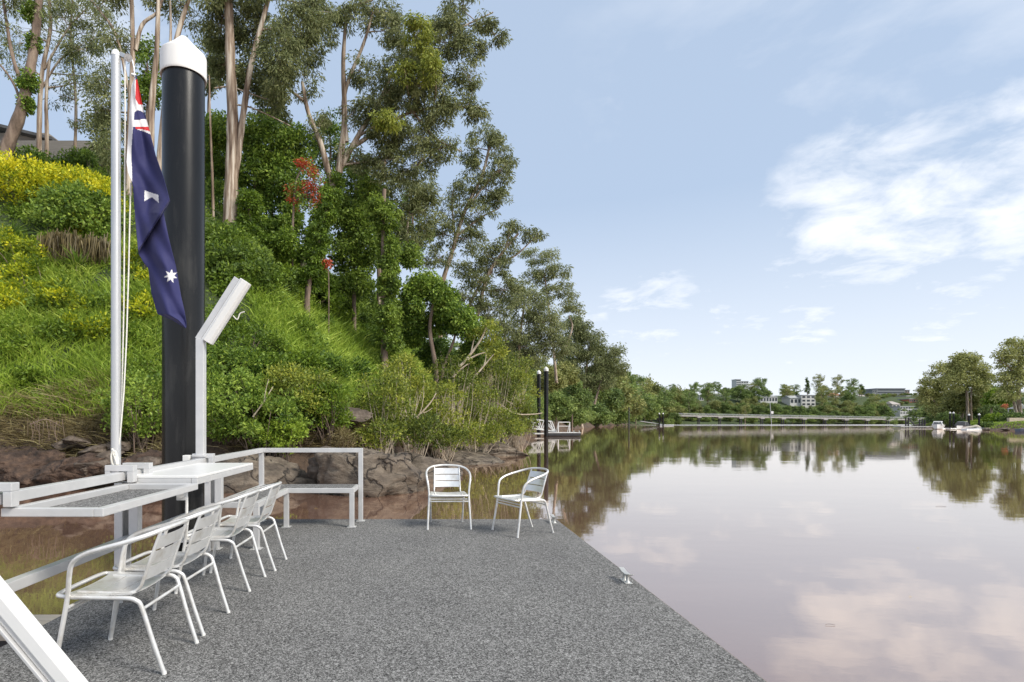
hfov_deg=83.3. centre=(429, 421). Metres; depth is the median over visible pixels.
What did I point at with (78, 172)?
golden shrub
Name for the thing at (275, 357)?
undergrowth bush
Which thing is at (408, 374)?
undergrowth bush
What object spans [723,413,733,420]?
broad tree
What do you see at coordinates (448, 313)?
rainforest tree
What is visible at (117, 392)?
flagpole
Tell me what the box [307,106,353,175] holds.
understory tree
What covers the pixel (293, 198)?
flame tree
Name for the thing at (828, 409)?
broad tree
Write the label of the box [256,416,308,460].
leafy shrub
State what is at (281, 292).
undergrowth bush
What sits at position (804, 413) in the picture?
broad tree
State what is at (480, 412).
shore bush
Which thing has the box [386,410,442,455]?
shore bush
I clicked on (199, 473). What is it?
rail table
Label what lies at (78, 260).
yucca
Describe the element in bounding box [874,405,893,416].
broad tree
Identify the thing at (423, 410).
leaning tree
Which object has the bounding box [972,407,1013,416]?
bank bush
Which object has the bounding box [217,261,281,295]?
undergrowth bush
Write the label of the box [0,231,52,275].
golden shrub
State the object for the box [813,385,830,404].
gum tree
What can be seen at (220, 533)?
armchair
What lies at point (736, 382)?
tower block
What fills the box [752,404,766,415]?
broad tree
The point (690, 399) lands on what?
gum tree
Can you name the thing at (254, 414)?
leaning tree
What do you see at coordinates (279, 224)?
understory tree
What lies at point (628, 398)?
broad tree
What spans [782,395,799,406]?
white house
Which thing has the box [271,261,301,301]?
leafy shrub
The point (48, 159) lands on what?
crest bush
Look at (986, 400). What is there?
broad tree
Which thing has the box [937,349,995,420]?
paperbark tree
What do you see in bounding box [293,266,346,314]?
leafy shrub
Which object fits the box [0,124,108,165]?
hillside house
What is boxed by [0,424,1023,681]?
river
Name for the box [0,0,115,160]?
gum tree
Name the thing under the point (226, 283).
undergrowth bush
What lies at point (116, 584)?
armchair
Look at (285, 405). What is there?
leafy shrub
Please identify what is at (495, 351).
leaning tree
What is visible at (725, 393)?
gum tree
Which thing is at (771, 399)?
white house
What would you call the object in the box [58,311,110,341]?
golden shrub
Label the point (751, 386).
gum tree
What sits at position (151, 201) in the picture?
flag
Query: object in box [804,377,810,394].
pine tree
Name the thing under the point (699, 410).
broad tree
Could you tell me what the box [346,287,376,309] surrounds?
undergrowth bush
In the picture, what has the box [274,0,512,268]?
gum tree
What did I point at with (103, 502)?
tray shelf
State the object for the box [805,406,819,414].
broad tree
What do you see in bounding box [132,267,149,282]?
undergrowth bush
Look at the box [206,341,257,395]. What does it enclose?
leafy shrub
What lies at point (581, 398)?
bushy tree
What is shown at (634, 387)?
broad tree
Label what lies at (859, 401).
hills
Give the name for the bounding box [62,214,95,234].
undergrowth bush
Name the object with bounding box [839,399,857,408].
broad tree
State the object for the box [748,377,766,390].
gum tree
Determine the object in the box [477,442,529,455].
boulder
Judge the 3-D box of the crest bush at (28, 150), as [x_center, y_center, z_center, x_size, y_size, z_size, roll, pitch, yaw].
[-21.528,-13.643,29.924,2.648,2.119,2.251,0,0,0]
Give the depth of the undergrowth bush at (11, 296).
19.09 m
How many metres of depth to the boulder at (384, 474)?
13.94 m
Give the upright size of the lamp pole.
1.915 m
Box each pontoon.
[0,519,766,681]
[531,422,580,435]
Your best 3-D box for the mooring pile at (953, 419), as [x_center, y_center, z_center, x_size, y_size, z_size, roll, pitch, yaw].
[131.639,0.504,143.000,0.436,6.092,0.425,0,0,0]
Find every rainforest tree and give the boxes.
[205,108,318,236]
[231,187,303,262]
[326,172,424,329]
[398,267,487,422]
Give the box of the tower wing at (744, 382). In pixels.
[741,381,747,388]
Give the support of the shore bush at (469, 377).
on the riverbank
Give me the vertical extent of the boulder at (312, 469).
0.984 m
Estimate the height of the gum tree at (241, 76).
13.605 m
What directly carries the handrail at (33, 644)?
on the pontoon at (397, 600)
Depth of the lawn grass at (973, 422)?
125.59 m
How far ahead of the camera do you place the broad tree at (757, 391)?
492.25 m
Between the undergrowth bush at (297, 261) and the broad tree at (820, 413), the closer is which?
the undergrowth bush at (297, 261)
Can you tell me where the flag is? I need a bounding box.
[126,75,186,327]
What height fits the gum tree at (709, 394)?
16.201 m
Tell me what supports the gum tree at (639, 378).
on the hills
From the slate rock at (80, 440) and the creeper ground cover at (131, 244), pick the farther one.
the creeper ground cover at (131, 244)
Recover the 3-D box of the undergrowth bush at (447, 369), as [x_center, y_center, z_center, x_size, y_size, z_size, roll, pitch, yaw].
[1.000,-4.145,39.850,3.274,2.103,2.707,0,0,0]
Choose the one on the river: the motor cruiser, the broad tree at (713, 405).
the motor cruiser
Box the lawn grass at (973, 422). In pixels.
[927,418,1023,428]
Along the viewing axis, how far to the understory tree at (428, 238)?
41.97 m
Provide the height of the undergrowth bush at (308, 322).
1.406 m
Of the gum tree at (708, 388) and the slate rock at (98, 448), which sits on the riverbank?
the slate rock at (98, 448)
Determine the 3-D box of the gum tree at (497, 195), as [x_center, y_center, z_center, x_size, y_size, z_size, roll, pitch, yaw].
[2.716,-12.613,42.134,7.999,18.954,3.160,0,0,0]
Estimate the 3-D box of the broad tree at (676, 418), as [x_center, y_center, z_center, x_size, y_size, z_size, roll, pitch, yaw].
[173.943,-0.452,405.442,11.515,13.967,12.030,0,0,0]
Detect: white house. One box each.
[695,393,703,400]
[756,395,777,402]
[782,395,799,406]
[795,395,814,407]
[889,406,913,417]
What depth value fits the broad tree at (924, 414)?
447.05 m
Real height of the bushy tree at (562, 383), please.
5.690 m
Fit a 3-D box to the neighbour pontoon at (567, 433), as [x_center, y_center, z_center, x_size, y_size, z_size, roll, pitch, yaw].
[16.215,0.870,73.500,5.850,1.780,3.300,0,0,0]
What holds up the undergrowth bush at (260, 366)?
on the riverbank
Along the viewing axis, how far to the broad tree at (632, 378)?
328.25 m
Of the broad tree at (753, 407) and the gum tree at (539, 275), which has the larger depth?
the broad tree at (753, 407)
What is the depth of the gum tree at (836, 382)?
549.20 m
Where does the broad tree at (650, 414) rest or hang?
on the hills
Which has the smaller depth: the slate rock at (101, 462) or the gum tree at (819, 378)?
the slate rock at (101, 462)
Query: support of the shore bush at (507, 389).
on the riverbank
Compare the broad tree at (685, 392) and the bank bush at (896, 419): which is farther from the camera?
the broad tree at (685, 392)
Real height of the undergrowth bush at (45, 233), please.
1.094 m
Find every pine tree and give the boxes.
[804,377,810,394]
[857,384,866,395]
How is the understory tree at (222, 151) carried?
on the riverbank
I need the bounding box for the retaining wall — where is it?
[1007,418,1023,421]
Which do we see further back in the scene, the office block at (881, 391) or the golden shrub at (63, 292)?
the office block at (881, 391)
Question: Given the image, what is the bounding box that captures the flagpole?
[110,49,135,472]
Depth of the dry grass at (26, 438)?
16.43 m
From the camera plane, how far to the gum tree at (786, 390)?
498.90 m
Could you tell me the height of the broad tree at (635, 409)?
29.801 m
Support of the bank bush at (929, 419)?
on the hills
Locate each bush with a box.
[0,250,12,267]
[0,282,21,300]
[0,286,30,313]
[0,310,47,341]
[0,333,46,362]
[0,362,50,391]
[3,200,37,218]
[13,143,45,161]
[24,150,65,165]
[25,293,71,313]
[31,228,55,241]
[32,315,83,341]
[53,307,88,321]
[54,145,99,170]
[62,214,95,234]
[65,148,122,176]
[76,290,110,313]
[103,320,149,344]
[121,326,161,352]
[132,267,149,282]
[205,217,239,243]
[205,220,252,245]
[205,222,249,246]
[205,227,260,260]
[205,240,240,275]
[205,241,280,296]
[205,243,240,282]
[206,343,250,374]
[207,266,253,295]
[212,230,275,263]
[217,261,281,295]
[217,346,270,376]
[218,254,283,291]
[224,349,273,376]
[228,222,255,239]
[247,347,287,378]
[271,290,293,309]
[275,254,296,270]
[278,269,301,297]
[279,343,330,374]
[282,313,317,335]
[294,259,300,268]
[297,363,321,387]
[298,329,328,352]
[312,312,335,330]
[320,350,355,385]
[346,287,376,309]
[349,355,370,378]
[349,366,416,453]
[351,416,412,453]
[356,330,373,347]
[357,300,379,321]
[357,310,376,326]
[373,351,432,450]
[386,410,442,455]
[392,367,418,384]
[406,379,470,456]
[415,421,469,461]
[424,354,461,376]
[429,350,478,446]
[432,376,504,448]
[449,417,507,452]
[459,353,525,441]
[460,339,499,441]
[465,406,528,444]
[489,359,541,447]
[498,351,535,438]
[499,399,542,449]
[541,406,550,421]
[590,410,597,419]
[885,405,930,424]
[907,407,937,424]
[923,413,933,422]
[932,411,964,425]
[959,410,993,418]
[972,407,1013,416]
[975,421,995,427]
[977,403,1007,413]
[981,412,1002,421]
[993,396,1023,413]
[995,411,1023,421]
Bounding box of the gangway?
[525,418,555,431]
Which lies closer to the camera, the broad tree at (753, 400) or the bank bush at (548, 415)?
the bank bush at (548, 415)
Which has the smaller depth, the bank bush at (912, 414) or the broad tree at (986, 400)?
the broad tree at (986, 400)
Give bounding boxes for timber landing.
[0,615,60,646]
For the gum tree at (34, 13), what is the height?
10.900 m
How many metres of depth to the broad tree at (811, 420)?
436.13 m
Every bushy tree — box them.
[529,364,568,393]
[542,390,576,429]
[551,360,579,385]
[555,379,595,428]
[562,407,590,427]
[581,374,612,402]
[590,401,614,426]
[592,387,624,412]
[611,410,631,424]
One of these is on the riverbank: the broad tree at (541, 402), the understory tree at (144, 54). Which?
the understory tree at (144, 54)
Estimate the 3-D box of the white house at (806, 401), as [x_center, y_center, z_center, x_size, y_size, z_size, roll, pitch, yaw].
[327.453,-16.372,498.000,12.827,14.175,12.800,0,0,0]
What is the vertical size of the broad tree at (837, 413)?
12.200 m
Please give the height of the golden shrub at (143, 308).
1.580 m
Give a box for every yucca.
[0,213,38,238]
[41,270,79,299]
[47,244,94,273]
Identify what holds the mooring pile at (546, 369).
in the river
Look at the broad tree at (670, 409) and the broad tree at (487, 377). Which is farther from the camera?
the broad tree at (670, 409)
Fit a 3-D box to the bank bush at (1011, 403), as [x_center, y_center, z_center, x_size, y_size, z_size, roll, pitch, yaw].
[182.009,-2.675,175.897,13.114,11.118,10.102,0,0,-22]
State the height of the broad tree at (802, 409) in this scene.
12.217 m
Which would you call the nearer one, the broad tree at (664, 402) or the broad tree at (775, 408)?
the broad tree at (664, 402)
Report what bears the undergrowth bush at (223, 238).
on the riverbank
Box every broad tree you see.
[457,344,494,383]
[510,357,541,392]
[517,391,535,409]
[526,380,543,396]
[530,395,543,417]
[610,368,643,411]
[616,378,640,413]
[626,369,636,383]
[626,389,647,424]
[635,393,655,423]
[642,374,663,409]
[642,389,663,422]
[651,394,673,421]
[654,382,670,420]
[658,400,688,417]
[660,400,677,421]
[664,385,685,403]
[664,418,674,423]
[667,412,682,423]
[674,404,687,419]
[679,389,696,402]
[691,405,704,413]
[702,405,712,415]
[706,399,724,411]
[709,410,718,418]
[713,412,722,420]
[717,402,733,413]
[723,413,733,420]
[726,410,735,421]
[731,385,746,400]
[731,404,740,415]
[738,390,751,399]
[739,402,752,415]
[748,396,758,405]
[748,404,756,412]
[749,418,759,422]
[750,387,764,402]
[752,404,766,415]
[758,388,771,396]
[764,402,781,415]
[765,418,773,422]
[772,405,785,416]
[780,405,792,416]
[786,412,797,423]
[791,406,799,415]
[793,406,805,413]
[798,411,811,423]
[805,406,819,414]
[807,413,815,421]
[815,406,823,413]
[817,411,826,422]
[822,404,839,413]
[823,402,836,411]
[826,413,837,423]
[829,410,840,422]
[837,400,849,407]
[837,412,849,422]
[839,391,856,403]
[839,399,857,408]
[839,404,855,414]
[843,412,853,422]
[851,405,864,417]
[855,414,865,423]
[859,406,875,416]
[863,404,876,412]
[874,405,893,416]
[875,416,885,423]
[898,416,904,423]
[916,407,929,416]
[979,387,1015,412]
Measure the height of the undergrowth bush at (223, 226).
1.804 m
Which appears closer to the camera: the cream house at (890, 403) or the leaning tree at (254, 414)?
the leaning tree at (254, 414)
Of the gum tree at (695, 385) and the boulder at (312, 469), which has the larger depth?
the gum tree at (695, 385)
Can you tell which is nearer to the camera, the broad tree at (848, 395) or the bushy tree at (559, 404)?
the bushy tree at (559, 404)
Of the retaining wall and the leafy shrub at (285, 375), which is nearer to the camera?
the leafy shrub at (285, 375)
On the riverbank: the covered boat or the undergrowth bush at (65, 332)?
the undergrowth bush at (65, 332)
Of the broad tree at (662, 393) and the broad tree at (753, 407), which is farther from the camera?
the broad tree at (753, 407)
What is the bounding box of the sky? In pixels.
[0,0,1023,395]
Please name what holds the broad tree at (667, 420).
on the hills
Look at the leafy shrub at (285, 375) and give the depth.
17.26 m
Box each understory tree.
[79,100,123,171]
[121,32,161,122]
[121,150,123,178]
[192,22,225,158]
[205,108,226,165]
[205,148,210,192]
[205,176,224,210]
[246,69,296,215]
[268,201,304,264]
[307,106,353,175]
[343,153,373,208]
[397,190,435,252]
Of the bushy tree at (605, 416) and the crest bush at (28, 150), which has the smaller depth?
the crest bush at (28, 150)
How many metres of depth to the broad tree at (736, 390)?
497.76 m
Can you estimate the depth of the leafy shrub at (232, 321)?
20.57 m
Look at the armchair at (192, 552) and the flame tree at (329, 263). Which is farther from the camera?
the flame tree at (329, 263)
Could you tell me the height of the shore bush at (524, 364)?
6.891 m
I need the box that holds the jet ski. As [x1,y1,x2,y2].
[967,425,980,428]
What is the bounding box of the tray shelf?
[0,465,197,516]
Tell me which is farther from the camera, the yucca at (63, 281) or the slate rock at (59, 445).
the yucca at (63, 281)
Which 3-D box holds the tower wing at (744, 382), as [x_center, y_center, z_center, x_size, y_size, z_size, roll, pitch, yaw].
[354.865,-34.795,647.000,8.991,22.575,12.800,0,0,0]
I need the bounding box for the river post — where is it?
[628,408,629,427]
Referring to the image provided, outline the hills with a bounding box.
[524,393,1023,435]
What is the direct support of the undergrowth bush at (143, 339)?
on the riverbank
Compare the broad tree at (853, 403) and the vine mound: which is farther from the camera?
the broad tree at (853, 403)
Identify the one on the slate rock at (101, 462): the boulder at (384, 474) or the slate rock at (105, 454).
the slate rock at (105, 454)
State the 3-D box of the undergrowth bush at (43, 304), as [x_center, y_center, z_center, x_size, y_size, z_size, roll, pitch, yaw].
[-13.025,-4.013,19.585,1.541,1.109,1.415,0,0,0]
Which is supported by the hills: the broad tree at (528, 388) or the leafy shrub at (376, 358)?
the broad tree at (528, 388)
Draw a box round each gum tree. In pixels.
[0,0,63,160]
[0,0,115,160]
[0,0,120,146]
[70,0,227,196]
[198,0,342,224]
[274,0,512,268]
[350,157,446,303]
[416,121,519,349]
[427,334,451,346]
[450,217,548,323]
[450,340,462,349]
[484,282,578,380]
[517,246,586,382]
[538,352,553,367]
[550,313,631,427]
[630,374,647,400]
[633,374,656,395]
[659,386,678,401]
[680,391,699,411]
[689,383,699,391]
[698,383,719,404]
[705,391,714,402]
[712,381,719,391]
[714,388,730,401]
[738,403,751,423]
[745,383,756,390]
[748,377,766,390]
[781,384,794,396]
[792,384,803,392]
[812,374,824,388]
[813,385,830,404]
[827,386,844,403]
[830,374,844,388]
[845,378,862,388]
[847,387,859,394]
[869,394,881,404]
[989,336,1023,412]
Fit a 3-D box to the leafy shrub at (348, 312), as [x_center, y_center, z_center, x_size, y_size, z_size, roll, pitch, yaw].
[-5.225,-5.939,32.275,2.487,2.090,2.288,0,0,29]
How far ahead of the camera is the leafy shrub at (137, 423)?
16.08 m
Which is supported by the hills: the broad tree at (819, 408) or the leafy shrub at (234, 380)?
the broad tree at (819, 408)
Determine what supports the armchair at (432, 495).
on the pontoon at (397, 600)
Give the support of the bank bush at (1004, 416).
on the hills
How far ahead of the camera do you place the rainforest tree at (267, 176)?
30.34 m
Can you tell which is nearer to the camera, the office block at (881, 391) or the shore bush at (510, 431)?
the shore bush at (510, 431)
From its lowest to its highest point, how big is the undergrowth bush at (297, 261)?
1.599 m
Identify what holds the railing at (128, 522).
on the pontoon at (397, 600)
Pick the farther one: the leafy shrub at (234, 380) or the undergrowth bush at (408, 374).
the undergrowth bush at (408, 374)
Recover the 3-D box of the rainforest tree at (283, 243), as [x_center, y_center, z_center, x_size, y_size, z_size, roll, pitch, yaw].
[-7.843,-9.244,27.033,3.858,3.826,1.953,0,0,0]
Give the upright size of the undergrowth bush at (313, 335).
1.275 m
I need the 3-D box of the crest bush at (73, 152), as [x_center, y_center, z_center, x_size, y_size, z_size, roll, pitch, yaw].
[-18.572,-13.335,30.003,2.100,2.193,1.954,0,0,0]
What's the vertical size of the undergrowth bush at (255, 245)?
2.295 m
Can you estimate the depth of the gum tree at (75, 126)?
33.96 m
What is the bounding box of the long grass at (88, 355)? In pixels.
[0,221,496,432]
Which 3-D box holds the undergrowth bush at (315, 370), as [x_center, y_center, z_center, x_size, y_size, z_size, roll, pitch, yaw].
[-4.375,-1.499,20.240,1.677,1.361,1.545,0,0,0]
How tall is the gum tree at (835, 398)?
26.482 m
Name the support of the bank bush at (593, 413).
on the hills
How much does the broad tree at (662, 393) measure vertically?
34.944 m
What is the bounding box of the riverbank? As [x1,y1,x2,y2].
[0,178,529,488]
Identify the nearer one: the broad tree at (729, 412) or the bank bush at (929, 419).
the bank bush at (929, 419)
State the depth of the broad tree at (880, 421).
437.76 m
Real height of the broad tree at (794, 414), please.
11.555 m
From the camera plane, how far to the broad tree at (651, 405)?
355.58 m
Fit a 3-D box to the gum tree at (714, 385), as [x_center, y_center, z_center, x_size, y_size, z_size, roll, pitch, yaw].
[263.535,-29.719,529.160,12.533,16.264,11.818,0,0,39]
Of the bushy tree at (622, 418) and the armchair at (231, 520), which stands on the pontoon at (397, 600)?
the armchair at (231, 520)
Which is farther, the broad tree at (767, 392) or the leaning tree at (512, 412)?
the broad tree at (767, 392)
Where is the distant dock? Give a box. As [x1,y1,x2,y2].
[640,421,673,425]
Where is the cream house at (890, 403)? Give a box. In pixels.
[886,401,899,405]
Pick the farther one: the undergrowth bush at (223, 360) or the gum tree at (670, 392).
the gum tree at (670, 392)
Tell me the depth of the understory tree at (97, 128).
31.56 m
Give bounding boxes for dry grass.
[0,365,506,461]
[209,399,524,452]
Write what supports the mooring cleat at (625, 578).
on the pontoon at (397, 600)
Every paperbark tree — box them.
[912,360,968,417]
[936,389,984,419]
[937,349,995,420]
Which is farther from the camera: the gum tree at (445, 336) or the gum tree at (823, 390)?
the gum tree at (823, 390)
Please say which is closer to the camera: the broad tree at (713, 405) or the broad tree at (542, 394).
the broad tree at (542, 394)
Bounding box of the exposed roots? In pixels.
[30,419,64,443]
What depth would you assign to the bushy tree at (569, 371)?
116.34 m
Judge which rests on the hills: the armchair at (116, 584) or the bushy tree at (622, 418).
the bushy tree at (622, 418)
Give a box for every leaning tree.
[252,379,272,416]
[417,393,435,416]
[446,318,510,389]
[459,340,506,404]
[480,398,541,434]
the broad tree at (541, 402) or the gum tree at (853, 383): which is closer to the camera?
the broad tree at (541, 402)
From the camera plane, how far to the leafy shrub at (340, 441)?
17.79 m
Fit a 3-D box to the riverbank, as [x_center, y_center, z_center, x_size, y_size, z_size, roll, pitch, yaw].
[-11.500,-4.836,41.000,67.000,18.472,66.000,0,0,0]
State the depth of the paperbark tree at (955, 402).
180.96 m
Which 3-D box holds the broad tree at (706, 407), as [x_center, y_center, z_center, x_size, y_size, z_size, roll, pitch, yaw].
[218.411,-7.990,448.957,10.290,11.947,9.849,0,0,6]
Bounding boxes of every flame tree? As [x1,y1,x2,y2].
[281,157,327,269]
[320,258,332,332]
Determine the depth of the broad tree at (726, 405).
450.57 m
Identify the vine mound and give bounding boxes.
[18,177,134,267]
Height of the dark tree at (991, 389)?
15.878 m
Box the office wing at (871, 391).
[859,390,875,394]
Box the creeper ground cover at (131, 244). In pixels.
[0,164,495,427]
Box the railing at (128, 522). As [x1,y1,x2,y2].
[0,448,364,602]
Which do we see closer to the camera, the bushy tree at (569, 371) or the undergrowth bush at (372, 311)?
the undergrowth bush at (372, 311)
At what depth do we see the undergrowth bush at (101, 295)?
19.66 m
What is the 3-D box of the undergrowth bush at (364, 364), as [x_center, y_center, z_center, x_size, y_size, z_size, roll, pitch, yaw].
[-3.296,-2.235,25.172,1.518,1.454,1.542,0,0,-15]
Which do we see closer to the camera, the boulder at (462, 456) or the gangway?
the boulder at (462, 456)
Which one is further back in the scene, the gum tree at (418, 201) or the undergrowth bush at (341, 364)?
the gum tree at (418, 201)
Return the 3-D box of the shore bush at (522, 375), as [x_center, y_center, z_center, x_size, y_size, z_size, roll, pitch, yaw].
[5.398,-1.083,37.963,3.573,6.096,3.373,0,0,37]
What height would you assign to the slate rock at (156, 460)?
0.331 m
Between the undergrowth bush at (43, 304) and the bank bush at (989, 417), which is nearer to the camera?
the undergrowth bush at (43, 304)
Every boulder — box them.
[217,452,316,492]
[307,457,318,483]
[314,446,429,496]
[339,407,373,424]
[406,451,462,478]
[433,446,504,464]
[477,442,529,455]
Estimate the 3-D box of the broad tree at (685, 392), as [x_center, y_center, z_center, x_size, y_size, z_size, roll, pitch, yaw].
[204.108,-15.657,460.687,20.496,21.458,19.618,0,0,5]
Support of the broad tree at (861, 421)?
on the hills
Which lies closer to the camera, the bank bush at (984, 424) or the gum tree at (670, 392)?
the bank bush at (984, 424)
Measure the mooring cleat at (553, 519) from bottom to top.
0.095 m
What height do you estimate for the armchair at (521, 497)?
0.784 m
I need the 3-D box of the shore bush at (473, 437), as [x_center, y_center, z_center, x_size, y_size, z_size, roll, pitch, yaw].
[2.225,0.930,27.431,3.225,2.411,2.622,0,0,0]
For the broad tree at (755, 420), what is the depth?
433.08 m
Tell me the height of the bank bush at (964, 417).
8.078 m
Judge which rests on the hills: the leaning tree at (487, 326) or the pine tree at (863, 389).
the pine tree at (863, 389)
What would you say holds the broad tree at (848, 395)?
on the hills
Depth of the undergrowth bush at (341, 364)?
21.92 m
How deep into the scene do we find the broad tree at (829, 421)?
431.80 m
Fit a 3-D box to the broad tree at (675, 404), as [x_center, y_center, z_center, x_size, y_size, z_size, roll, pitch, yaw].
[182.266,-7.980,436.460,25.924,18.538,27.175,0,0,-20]
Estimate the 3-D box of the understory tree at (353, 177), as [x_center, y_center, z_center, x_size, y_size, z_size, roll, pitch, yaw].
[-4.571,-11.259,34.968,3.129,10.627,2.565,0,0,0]
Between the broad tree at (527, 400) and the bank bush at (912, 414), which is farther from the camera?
the bank bush at (912, 414)
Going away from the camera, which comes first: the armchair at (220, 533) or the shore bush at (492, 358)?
the armchair at (220, 533)
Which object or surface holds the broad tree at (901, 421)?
on the hills
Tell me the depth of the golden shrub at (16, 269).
19.84 m
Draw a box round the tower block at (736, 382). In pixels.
[732,379,740,394]
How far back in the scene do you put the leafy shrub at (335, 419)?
17.75 m
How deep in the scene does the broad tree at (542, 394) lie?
145.62 m
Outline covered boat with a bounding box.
[954,422,970,428]
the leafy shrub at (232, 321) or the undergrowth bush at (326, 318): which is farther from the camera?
the undergrowth bush at (326, 318)
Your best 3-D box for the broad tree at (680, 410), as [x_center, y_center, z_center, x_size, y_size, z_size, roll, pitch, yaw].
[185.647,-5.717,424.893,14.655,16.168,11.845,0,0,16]
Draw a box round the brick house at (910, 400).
[898,399,917,402]
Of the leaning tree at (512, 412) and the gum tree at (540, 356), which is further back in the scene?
the gum tree at (540, 356)
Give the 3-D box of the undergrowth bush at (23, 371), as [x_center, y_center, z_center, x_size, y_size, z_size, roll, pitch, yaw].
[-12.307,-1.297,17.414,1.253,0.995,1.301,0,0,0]
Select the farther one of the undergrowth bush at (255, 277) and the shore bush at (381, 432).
the undergrowth bush at (255, 277)
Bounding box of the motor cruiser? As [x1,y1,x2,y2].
[932,421,944,428]
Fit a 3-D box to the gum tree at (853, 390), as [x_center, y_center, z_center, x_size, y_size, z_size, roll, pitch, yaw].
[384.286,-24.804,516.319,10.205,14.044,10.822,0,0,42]
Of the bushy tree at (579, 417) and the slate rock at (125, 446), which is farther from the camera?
the bushy tree at (579, 417)
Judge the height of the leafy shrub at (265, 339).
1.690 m
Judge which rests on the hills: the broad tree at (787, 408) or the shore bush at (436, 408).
the broad tree at (787, 408)
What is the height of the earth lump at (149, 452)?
1.202 m
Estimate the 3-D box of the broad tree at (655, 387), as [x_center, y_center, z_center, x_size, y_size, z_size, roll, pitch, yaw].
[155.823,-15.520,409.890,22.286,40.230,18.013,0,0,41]
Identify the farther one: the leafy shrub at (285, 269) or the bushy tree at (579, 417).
the bushy tree at (579, 417)
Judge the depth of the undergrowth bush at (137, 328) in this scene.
19.16 m
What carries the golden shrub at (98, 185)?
on the riverbank
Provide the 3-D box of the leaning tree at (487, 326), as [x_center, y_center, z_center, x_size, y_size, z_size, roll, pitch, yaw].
[2.590,-3.498,29.257,3.077,3.923,1.930,0,0,-23]
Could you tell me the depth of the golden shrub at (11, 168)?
23.17 m
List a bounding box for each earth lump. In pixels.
[0,445,65,484]
[19,452,104,490]
[97,449,161,481]
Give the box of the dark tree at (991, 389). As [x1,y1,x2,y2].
[974,381,1015,416]
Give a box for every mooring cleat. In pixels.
[550,514,556,523]
[619,567,633,583]
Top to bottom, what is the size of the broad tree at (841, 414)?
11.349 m
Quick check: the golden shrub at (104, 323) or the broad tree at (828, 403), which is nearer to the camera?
the golden shrub at (104, 323)
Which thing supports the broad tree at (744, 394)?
on the hills
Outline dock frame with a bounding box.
[893,417,931,427]
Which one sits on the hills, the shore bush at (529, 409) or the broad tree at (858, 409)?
the broad tree at (858, 409)
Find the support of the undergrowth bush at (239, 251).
on the riverbank
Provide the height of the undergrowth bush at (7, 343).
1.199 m
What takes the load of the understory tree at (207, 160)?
on the riverbank
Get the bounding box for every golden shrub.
[0,148,74,207]
[0,150,32,194]
[0,223,32,254]
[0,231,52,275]
[0,253,73,297]
[13,160,107,197]
[30,280,101,312]
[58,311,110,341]
[66,174,128,211]
[108,289,160,323]
[121,241,144,273]
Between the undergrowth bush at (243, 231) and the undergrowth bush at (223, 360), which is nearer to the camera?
the undergrowth bush at (223, 360)
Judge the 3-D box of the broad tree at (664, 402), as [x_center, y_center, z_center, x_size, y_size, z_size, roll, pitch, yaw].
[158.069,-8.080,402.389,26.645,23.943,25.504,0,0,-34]
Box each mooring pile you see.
[160,35,206,550]
[537,370,540,432]
[544,367,548,435]
[949,412,950,427]
[952,412,954,427]
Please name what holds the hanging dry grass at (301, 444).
on the riverbank
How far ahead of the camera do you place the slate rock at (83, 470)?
14.83 m
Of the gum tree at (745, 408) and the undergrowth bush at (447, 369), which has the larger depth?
the gum tree at (745, 408)
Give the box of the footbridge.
[677,406,924,423]
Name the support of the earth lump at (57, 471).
on the riverbank
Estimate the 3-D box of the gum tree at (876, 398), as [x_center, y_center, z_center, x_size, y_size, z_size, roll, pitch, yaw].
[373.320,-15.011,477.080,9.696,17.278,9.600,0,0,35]
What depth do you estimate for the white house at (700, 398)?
500.43 m
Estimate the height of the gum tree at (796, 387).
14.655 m
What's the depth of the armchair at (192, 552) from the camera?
3.74 m
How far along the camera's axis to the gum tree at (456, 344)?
121.09 m
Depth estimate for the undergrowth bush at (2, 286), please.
19.36 m
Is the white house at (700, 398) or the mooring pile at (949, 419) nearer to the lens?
the mooring pile at (949, 419)
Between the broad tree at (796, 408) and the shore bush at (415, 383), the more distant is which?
the broad tree at (796, 408)
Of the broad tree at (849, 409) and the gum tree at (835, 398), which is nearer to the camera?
the broad tree at (849, 409)
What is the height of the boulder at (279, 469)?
1.960 m
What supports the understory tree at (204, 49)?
on the riverbank
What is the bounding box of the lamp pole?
[183,276,250,462]
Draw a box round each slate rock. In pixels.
[51,440,74,450]
[61,435,90,449]
[73,459,110,474]
[77,444,106,455]
[79,466,87,475]
[95,450,125,458]
[106,441,130,450]
[137,456,161,465]
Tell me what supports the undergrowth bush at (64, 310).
on the riverbank
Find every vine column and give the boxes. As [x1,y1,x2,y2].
[293,185,344,316]
[363,189,405,370]
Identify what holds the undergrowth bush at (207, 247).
on the riverbank
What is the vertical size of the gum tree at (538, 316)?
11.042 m
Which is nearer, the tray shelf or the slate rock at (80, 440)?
the tray shelf
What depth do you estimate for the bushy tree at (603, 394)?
182.37 m
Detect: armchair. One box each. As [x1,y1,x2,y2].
[56,518,198,674]
[108,505,229,636]
[174,489,265,593]
[209,481,286,572]
[425,464,471,529]
[491,467,553,537]
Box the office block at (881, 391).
[865,388,905,395]
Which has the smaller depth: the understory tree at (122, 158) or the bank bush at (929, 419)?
the understory tree at (122, 158)
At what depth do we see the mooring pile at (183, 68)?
6.55 m
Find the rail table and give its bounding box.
[122,462,252,524]
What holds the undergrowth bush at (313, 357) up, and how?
on the riverbank
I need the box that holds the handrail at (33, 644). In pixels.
[0,576,87,681]
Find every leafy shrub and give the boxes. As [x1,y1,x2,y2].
[92,366,161,454]
[121,352,161,381]
[205,304,252,339]
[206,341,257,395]
[206,366,279,444]
[210,386,316,456]
[216,320,289,352]
[256,360,341,447]
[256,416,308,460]
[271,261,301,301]
[289,380,357,446]
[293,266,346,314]
[315,424,366,447]
[329,302,359,327]
[365,352,390,368]

